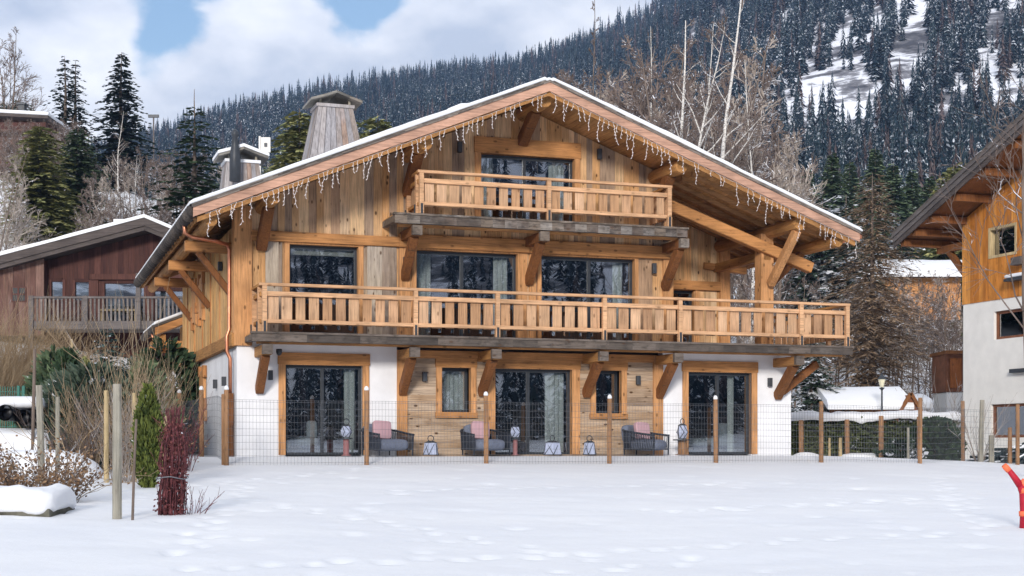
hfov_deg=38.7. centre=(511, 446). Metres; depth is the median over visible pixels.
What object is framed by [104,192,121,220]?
bare tree
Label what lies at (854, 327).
bare tree
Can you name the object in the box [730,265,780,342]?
bare tree
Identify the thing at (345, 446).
side table
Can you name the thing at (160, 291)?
window
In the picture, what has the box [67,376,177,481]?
bare shrub
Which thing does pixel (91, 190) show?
bare tree
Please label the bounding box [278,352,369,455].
glazed door
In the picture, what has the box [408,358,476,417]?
window
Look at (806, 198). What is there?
bare tree
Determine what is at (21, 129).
bare tree
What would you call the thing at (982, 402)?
stake
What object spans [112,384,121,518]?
stake
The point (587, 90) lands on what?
bare tree
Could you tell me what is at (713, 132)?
bare tree
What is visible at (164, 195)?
bare tree
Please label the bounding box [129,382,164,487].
thuja
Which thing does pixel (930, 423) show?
shrub
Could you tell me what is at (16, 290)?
window
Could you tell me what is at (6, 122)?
bare tree
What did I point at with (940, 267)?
house
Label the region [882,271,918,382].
bare tree
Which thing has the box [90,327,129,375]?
cedar tree
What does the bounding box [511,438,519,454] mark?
side table
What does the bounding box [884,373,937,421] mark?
bare shrub
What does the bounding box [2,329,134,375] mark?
twiggy bush
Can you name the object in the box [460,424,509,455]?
armchair
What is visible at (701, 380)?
glazed door
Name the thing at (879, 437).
wire fence
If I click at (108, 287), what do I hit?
window
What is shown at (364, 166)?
icicle lights
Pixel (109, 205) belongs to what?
bare tree
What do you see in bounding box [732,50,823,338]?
bare tree
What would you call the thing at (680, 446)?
side table
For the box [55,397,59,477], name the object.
stake
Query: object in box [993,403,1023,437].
window
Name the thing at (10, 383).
twiggy bush
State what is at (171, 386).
bare shrub
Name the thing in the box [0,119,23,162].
bare tree
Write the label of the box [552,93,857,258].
icicle lights
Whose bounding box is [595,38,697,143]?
bare tree
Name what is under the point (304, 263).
window
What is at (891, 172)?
spruce tree
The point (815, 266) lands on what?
spruce tree
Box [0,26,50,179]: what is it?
bare tree
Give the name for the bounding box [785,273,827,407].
bare tree
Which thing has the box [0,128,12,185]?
bare tree
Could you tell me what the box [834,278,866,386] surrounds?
bare tree
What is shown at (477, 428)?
pillow
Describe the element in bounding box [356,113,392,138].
conifer tree
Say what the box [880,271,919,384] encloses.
bare tree
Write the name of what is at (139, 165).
bare tree
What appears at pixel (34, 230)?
bare tree
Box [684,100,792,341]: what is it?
bare tree
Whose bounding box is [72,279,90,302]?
window
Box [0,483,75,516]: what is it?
stone slab
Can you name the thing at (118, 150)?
birch tree
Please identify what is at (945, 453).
wire fence
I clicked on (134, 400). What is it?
stake
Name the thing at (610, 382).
window
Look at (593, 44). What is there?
larch tree
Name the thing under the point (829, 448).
stake
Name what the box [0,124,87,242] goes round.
conifer tree
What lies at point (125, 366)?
evergreen bush
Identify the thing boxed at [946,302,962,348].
bare tree
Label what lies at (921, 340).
bare tree
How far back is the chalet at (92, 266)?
56.51 m
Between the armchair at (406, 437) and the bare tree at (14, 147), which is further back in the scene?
the bare tree at (14, 147)
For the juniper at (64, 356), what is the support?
on the snow ground
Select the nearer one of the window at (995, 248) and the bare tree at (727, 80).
the window at (995, 248)
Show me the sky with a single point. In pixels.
(218, 49)
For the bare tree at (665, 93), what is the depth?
80.04 m
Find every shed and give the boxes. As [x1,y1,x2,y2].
[804,386,917,420]
[898,394,932,419]
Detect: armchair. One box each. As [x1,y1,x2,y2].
[361,424,414,455]
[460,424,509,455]
[621,425,669,454]
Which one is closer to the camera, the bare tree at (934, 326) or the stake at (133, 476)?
the stake at (133, 476)
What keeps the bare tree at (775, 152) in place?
on the snow ground
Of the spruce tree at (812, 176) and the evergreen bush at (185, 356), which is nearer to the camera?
the evergreen bush at (185, 356)
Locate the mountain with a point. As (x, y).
(847, 82)
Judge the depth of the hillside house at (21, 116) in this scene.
96.29 m
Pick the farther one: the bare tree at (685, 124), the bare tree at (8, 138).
the bare tree at (685, 124)
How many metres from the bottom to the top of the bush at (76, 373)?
2.644 m
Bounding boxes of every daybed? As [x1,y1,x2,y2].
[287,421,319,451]
[689,423,734,451]
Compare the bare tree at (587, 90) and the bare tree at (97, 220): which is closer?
the bare tree at (97, 220)
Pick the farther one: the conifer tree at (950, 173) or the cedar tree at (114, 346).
the conifer tree at (950, 173)
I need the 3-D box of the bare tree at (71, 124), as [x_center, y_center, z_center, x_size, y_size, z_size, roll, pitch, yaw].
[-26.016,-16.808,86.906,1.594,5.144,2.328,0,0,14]
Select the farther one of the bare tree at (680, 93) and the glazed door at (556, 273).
the bare tree at (680, 93)
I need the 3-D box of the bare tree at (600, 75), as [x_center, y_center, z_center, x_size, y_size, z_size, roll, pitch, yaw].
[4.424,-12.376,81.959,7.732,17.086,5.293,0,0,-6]
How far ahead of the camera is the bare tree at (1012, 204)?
32.55 m
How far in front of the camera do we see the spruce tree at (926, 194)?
119.83 m
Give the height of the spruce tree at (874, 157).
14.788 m
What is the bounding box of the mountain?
[374,0,1023,275]
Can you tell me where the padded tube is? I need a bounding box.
[1002,463,1023,527]
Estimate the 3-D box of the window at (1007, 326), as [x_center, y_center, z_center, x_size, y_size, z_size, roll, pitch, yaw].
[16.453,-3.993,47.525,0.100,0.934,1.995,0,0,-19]
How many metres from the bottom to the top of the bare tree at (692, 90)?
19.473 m
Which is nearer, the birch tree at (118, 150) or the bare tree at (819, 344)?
the bare tree at (819, 344)
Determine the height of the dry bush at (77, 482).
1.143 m
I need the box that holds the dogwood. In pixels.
[150,405,224,515]
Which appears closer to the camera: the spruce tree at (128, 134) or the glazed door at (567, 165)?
the glazed door at (567, 165)
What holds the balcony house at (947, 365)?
on the snow ground
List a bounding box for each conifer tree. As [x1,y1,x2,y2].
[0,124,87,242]
[50,129,118,231]
[261,108,310,174]
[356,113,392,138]
[910,164,962,341]
[923,162,966,259]
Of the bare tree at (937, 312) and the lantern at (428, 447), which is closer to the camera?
the lantern at (428, 447)
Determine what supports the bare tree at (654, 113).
on the snow ground
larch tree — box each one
[583,0,599,96]
[799,173,946,399]
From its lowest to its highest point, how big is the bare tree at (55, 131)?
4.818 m
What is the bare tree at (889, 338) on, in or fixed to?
on the snow ground
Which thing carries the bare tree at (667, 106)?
on the snow ground
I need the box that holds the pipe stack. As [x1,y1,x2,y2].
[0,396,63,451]
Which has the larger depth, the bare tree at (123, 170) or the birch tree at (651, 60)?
the bare tree at (123, 170)
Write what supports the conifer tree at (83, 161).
on the snow ground
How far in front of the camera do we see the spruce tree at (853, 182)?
139.74 m
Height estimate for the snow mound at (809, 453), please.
0.241 m
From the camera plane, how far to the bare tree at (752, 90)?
104.49 m
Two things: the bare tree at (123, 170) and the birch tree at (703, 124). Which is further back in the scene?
the bare tree at (123, 170)
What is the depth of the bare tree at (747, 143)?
108.94 m
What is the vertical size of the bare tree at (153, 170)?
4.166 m
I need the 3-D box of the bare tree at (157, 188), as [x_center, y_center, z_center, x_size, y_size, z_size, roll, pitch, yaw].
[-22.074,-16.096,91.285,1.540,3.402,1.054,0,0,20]
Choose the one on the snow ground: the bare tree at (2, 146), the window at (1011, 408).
the bare tree at (2, 146)
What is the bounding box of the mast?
[259,136,270,174]
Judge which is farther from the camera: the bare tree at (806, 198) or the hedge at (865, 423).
the bare tree at (806, 198)
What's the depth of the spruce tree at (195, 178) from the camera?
67.91 m
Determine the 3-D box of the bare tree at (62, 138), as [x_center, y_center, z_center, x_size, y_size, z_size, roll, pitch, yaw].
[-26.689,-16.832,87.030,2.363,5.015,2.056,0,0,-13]
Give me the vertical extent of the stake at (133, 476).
1.664 m
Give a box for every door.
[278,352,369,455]
[412,248,521,337]
[461,360,580,454]
[474,136,580,221]
[507,254,638,340]
[624,361,757,454]
[673,289,693,341]
[950,358,961,387]
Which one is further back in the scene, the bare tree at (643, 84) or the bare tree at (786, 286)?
the bare tree at (786, 286)
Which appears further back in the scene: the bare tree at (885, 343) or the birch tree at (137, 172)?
the birch tree at (137, 172)
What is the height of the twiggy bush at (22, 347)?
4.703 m
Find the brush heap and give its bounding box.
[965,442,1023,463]
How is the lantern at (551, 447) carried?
on the snow ground
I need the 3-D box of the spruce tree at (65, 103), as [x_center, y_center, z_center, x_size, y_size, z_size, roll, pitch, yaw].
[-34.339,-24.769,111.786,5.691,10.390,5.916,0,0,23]
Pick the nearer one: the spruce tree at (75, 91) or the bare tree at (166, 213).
the bare tree at (166, 213)
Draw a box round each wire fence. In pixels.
[177,386,223,464]
[224,385,1019,465]
[799,416,917,458]
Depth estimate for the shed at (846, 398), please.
56.42 m
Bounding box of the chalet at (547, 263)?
[133,77,862,456]
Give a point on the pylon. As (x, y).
(153, 116)
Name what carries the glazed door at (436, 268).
in the chalet at (547, 263)
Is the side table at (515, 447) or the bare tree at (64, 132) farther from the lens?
the bare tree at (64, 132)
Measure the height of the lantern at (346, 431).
0.473 m
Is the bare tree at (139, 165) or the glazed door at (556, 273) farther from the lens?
the bare tree at (139, 165)
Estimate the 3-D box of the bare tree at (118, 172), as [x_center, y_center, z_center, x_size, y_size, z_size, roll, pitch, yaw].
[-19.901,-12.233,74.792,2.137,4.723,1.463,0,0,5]
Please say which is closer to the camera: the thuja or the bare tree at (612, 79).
the thuja
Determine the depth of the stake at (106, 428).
26.96 m
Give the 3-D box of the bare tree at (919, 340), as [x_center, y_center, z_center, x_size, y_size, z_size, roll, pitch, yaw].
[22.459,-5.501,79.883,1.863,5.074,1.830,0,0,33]
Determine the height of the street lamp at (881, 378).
2.913 m
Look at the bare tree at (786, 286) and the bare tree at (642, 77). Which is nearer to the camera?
the bare tree at (642, 77)
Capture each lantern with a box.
[340,418,351,437]
[423,435,438,454]
[511,419,519,437]
[543,435,561,454]
[583,435,595,454]
[676,418,687,438]
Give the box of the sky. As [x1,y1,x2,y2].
[0,0,659,143]
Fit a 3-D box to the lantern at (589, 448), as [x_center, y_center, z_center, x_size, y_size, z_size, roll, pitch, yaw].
[2.019,-0.028,38.048,0.383,0.513,0.335,0,0,-19]
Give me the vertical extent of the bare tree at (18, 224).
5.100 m
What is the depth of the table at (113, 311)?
56.20 m
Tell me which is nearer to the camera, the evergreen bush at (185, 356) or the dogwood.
the dogwood
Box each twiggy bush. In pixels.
[0,277,110,427]
[0,281,120,427]
[0,305,136,384]
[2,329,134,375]
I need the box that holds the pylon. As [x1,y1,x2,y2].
[148,114,158,197]
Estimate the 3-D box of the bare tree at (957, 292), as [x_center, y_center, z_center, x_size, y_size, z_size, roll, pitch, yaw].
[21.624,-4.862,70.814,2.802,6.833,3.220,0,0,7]
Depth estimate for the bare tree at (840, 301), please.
80.77 m
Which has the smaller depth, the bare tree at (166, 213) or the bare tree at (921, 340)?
the bare tree at (166, 213)
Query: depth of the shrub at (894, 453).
43.31 m
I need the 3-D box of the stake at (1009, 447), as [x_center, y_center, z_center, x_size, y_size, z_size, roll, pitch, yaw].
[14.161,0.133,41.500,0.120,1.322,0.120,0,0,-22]
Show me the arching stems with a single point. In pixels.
(110, 484)
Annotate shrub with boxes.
[13,377,130,463]
[29,359,151,471]
[50,279,176,474]
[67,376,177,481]
[130,348,208,443]
[164,394,215,472]
[873,438,928,458]
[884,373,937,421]
[895,373,962,427]
[906,415,967,460]
[945,381,1016,461]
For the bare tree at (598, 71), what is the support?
on the snow ground
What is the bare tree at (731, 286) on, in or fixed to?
on the snow ground
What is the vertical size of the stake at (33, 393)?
2.742 m
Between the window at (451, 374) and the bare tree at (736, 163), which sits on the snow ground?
the bare tree at (736, 163)
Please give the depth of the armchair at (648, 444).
38.34 m
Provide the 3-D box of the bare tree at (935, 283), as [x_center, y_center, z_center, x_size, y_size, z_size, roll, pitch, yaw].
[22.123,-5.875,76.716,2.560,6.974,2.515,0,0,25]
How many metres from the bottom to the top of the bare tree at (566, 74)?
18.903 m
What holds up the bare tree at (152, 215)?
on the snow ground
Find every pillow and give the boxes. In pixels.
[372,420,391,438]
[471,421,489,438]
[634,422,649,438]
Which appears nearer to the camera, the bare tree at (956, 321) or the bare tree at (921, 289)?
the bare tree at (956, 321)
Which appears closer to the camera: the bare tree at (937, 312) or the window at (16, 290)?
the window at (16, 290)
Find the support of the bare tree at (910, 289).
on the snow ground
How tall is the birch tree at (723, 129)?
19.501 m
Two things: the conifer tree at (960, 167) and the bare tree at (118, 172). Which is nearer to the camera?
the bare tree at (118, 172)
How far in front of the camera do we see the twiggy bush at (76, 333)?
41.35 m
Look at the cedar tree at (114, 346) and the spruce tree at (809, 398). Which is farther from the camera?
the spruce tree at (809, 398)
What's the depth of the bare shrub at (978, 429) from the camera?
42.25 m
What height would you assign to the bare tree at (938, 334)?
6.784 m
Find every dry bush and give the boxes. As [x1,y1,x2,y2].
[0,433,111,502]
[0,452,68,486]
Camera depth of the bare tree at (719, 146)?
85.20 m
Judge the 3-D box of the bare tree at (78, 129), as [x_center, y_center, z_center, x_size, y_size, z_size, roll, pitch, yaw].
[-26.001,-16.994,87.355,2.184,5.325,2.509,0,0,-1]
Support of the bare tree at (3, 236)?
on the snow ground
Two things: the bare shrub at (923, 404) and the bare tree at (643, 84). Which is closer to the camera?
the bare shrub at (923, 404)
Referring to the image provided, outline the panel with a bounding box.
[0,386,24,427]
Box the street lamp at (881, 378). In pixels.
[878,373,885,410]
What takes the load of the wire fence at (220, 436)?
on the snow ground
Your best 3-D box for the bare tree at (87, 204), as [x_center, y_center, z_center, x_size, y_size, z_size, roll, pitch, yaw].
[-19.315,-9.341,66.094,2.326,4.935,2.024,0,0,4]
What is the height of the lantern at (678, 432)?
0.553 m
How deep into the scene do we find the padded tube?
20.16 m
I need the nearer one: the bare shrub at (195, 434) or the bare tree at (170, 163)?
the bare shrub at (195, 434)
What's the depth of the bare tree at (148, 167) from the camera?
70.13 m
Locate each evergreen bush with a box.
[6,344,66,427]
[81,355,93,406]
[114,356,174,398]
[128,335,199,453]
[128,357,187,434]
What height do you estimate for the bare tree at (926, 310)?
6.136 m
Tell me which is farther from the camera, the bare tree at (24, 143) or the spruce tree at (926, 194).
the spruce tree at (926, 194)
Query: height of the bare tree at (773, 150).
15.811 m
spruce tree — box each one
[44,56,100,158]
[59,60,113,177]
[88,52,163,197]
[137,89,222,222]
[773,170,827,308]
[773,198,876,360]
[787,193,916,363]
[791,339,850,421]
[815,153,869,259]
[839,162,864,224]
[853,146,892,254]
[861,162,919,259]
[874,210,955,354]
[901,170,923,252]
[904,176,937,259]
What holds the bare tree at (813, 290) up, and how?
on the snow ground
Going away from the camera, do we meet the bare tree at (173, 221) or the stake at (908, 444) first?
the stake at (908, 444)
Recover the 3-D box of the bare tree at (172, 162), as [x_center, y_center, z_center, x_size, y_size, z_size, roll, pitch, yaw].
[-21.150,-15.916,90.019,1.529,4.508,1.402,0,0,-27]
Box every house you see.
[0,102,83,177]
[810,259,961,324]
[891,111,1023,458]
[930,350,962,434]
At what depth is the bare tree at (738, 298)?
63.46 m
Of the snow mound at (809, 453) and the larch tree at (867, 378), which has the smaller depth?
the snow mound at (809, 453)
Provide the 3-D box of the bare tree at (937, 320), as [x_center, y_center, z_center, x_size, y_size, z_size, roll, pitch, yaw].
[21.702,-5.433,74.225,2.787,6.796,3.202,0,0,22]
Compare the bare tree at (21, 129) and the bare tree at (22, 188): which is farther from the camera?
the bare tree at (21, 129)
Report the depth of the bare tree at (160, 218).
61.70 m
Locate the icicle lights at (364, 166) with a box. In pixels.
[207,95,541,236]
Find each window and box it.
[11,287,26,301]
[48,278,65,302]
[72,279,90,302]
[101,280,145,320]
[153,288,182,320]
[284,242,363,333]
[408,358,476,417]
[564,362,627,418]
[988,222,1016,258]
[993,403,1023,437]
[996,308,1022,339]
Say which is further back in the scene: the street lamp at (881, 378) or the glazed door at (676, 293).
the street lamp at (881, 378)
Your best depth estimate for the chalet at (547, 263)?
38.32 m
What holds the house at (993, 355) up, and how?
on the snow ground
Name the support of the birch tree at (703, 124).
on the snow ground
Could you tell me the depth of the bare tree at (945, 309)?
75.27 m
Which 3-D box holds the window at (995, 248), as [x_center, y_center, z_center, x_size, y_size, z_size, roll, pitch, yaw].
[16.219,-6.742,47.983,0.250,1.024,1.450,0,0,-19]
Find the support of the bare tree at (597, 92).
on the snow ground
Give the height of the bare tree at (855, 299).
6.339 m
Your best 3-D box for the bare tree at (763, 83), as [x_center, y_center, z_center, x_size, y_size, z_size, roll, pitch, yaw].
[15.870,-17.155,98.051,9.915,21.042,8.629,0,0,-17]
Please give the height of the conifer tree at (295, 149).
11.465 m
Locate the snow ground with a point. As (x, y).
(602, 516)
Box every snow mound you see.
[0,449,103,475]
[794,452,818,455]
[842,453,877,457]
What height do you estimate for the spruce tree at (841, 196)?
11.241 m
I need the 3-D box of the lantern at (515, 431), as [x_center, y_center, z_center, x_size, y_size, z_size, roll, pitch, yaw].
[0.082,-0.448,37.494,0.302,0.473,0.264,0,0,-30]
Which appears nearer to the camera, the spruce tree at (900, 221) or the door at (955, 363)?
the door at (955, 363)
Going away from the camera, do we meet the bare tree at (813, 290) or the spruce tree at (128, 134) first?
the bare tree at (813, 290)
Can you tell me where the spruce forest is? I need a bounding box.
[86,0,1023,208]
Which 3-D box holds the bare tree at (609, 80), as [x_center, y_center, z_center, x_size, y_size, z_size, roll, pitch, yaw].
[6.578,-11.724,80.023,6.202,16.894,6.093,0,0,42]
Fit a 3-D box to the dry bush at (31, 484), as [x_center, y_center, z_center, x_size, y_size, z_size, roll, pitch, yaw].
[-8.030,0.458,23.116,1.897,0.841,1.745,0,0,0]
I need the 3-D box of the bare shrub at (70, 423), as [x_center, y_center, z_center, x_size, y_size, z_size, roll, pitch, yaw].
[-8.613,-0.615,29.784,2.340,2.390,2.000,0,0,-36]
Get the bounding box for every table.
[100,309,134,320]
[340,438,352,455]
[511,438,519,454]
[673,439,691,453]
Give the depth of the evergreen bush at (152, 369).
36.89 m
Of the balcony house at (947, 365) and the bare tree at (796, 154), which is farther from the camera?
the bare tree at (796, 154)
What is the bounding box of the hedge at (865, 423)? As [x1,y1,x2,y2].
[791,410,960,455]
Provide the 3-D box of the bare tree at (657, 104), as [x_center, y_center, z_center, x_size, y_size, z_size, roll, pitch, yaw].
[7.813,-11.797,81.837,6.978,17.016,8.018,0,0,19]
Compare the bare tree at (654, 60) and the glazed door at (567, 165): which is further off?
the bare tree at (654, 60)
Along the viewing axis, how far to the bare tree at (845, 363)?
74.55 m
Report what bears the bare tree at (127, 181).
on the snow ground
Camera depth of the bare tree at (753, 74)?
80.28 m
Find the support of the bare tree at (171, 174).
on the snow ground
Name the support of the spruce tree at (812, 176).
on the snow ground
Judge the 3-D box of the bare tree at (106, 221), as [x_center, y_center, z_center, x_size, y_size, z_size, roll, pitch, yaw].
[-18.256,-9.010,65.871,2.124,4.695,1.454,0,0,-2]
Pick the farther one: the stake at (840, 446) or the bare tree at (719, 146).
the bare tree at (719, 146)
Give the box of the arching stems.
[0,419,157,499]
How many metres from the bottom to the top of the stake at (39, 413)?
2.065 m
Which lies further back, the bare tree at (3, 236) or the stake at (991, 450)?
the bare tree at (3, 236)
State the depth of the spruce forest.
401.71 m
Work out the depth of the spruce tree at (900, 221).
95.81 m
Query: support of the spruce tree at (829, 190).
on the snow ground
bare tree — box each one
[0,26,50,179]
[0,115,23,185]
[0,118,15,179]
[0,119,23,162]
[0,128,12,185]
[0,132,17,191]
[0,146,47,250]
[0,164,34,251]
[0,200,29,248]
[1,177,58,246]
[3,123,18,172]
[10,119,28,177]
[17,127,29,167]
[46,118,61,161]
[49,119,68,173]
[56,120,90,172]
[56,123,70,177]
[69,117,90,154]
[70,185,101,230]
[74,205,96,231]
[75,161,124,227]
[76,203,104,229]
[81,166,109,225]
[97,194,117,224]
[102,198,129,222]
[103,162,139,218]
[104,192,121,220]
[105,183,131,217]
[110,159,142,217]
[115,153,130,199]
[119,155,163,217]
[121,185,161,215]
[124,159,141,205]
[127,146,149,186]
[138,189,170,221]
[139,162,155,200]
[146,151,162,202]
[148,150,177,215]
[148,191,174,223]
[151,142,200,211]
[151,171,164,203]
[154,167,179,218]
[155,201,171,221]
[158,151,177,198]
[164,205,174,224]
[189,154,215,192]
[556,68,621,106]
[559,66,602,92]
[586,85,625,104]
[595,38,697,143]
[595,87,608,99]
[597,73,619,106]
[599,70,628,106]
[602,53,674,127]
[610,77,638,115]
[621,35,738,306]
[622,75,647,115]
[624,82,690,140]
[628,48,692,131]
[643,95,670,127]
[649,91,705,147]
[650,78,696,136]
[650,86,676,133]
[655,70,727,160]
[663,44,732,157]
[673,67,718,143]
[684,74,777,307]
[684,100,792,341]
[692,66,734,150]
[694,93,734,298]
[696,36,835,341]
[697,80,781,343]
[698,98,761,298]
[699,31,800,341]
[710,76,786,181]
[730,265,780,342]
[730,273,747,342]
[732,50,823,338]
[732,280,773,343]
[733,108,768,175]
[734,132,813,330]
[740,288,792,343]
[748,119,826,343]
[748,133,818,292]
[754,136,821,308]
[754,164,820,318]
[777,132,825,308]
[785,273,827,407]
[797,276,850,383]
[803,299,829,373]
[825,288,866,374]
[831,283,848,384]
[831,309,853,383]
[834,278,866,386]
[845,273,877,383]
[858,298,899,360]
[865,265,907,381]
[876,274,915,385]
[879,299,909,385]
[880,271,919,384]
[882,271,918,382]
[893,299,933,393]
[903,273,939,392]
[905,288,947,398]
[907,301,932,388]
[908,297,952,394]
[909,274,960,396]
[912,276,961,393]
[913,270,960,351]
[917,62,1023,343]
[922,290,962,382]
[922,295,955,393]
[930,279,962,351]
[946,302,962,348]
[949,304,962,349]
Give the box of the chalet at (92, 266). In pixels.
[0,214,182,367]
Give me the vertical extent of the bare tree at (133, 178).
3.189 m
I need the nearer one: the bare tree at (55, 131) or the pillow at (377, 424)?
the pillow at (377, 424)
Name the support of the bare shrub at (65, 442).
on the snow ground
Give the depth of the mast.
61.95 m
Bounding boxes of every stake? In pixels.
[31,349,36,449]
[36,385,44,481]
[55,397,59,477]
[104,390,108,482]
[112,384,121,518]
[131,419,137,519]
[132,393,136,481]
[828,438,830,455]
[839,438,841,455]
[907,428,909,458]
[978,400,984,461]
[988,435,993,462]
[1008,427,1011,463]
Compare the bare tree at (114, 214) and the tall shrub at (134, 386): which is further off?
the bare tree at (114, 214)
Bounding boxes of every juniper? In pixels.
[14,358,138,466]
[48,346,83,379]
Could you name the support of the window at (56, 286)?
in the chalet at (92, 266)
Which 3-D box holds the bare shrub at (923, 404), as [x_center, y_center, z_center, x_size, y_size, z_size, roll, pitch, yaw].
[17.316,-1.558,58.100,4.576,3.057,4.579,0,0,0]
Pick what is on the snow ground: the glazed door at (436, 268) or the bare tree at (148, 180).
the bare tree at (148, 180)
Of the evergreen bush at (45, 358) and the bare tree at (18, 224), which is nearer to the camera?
the evergreen bush at (45, 358)
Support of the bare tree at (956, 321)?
on the snow ground
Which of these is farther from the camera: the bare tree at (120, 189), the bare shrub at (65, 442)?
the bare tree at (120, 189)
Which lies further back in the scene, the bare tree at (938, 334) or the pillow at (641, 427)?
the bare tree at (938, 334)
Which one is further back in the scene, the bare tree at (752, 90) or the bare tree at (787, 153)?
the bare tree at (752, 90)
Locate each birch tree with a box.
[103,112,130,203]
[128,158,143,208]
[645,26,656,115]
[654,14,748,168]
[694,23,718,152]
[701,0,777,163]
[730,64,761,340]
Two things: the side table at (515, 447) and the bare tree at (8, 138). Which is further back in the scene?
the bare tree at (8, 138)
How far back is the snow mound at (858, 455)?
43.76 m
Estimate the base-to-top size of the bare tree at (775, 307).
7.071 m
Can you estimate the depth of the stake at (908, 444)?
42.47 m
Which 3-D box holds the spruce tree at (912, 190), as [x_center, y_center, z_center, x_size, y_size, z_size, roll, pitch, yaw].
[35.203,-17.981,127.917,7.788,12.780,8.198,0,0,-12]
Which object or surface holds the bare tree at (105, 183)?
on the snow ground
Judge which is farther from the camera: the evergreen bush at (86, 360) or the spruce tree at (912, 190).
the spruce tree at (912, 190)
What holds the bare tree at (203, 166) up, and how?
on the snow ground
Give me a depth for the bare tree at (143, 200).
62.59 m
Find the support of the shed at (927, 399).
on the snow ground
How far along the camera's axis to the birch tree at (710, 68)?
87.11 m
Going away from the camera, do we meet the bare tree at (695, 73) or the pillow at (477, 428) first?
the pillow at (477, 428)
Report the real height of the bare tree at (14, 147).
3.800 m
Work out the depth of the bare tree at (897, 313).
76.82 m
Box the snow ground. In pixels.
[0,180,1023,575]
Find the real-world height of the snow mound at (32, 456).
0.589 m
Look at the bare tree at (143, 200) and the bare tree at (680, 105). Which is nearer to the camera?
the bare tree at (143, 200)
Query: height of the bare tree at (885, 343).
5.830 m
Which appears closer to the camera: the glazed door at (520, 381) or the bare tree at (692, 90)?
the glazed door at (520, 381)
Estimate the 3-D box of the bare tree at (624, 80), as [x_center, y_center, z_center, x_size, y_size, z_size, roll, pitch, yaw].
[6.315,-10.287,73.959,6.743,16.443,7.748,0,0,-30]
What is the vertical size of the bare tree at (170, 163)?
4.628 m

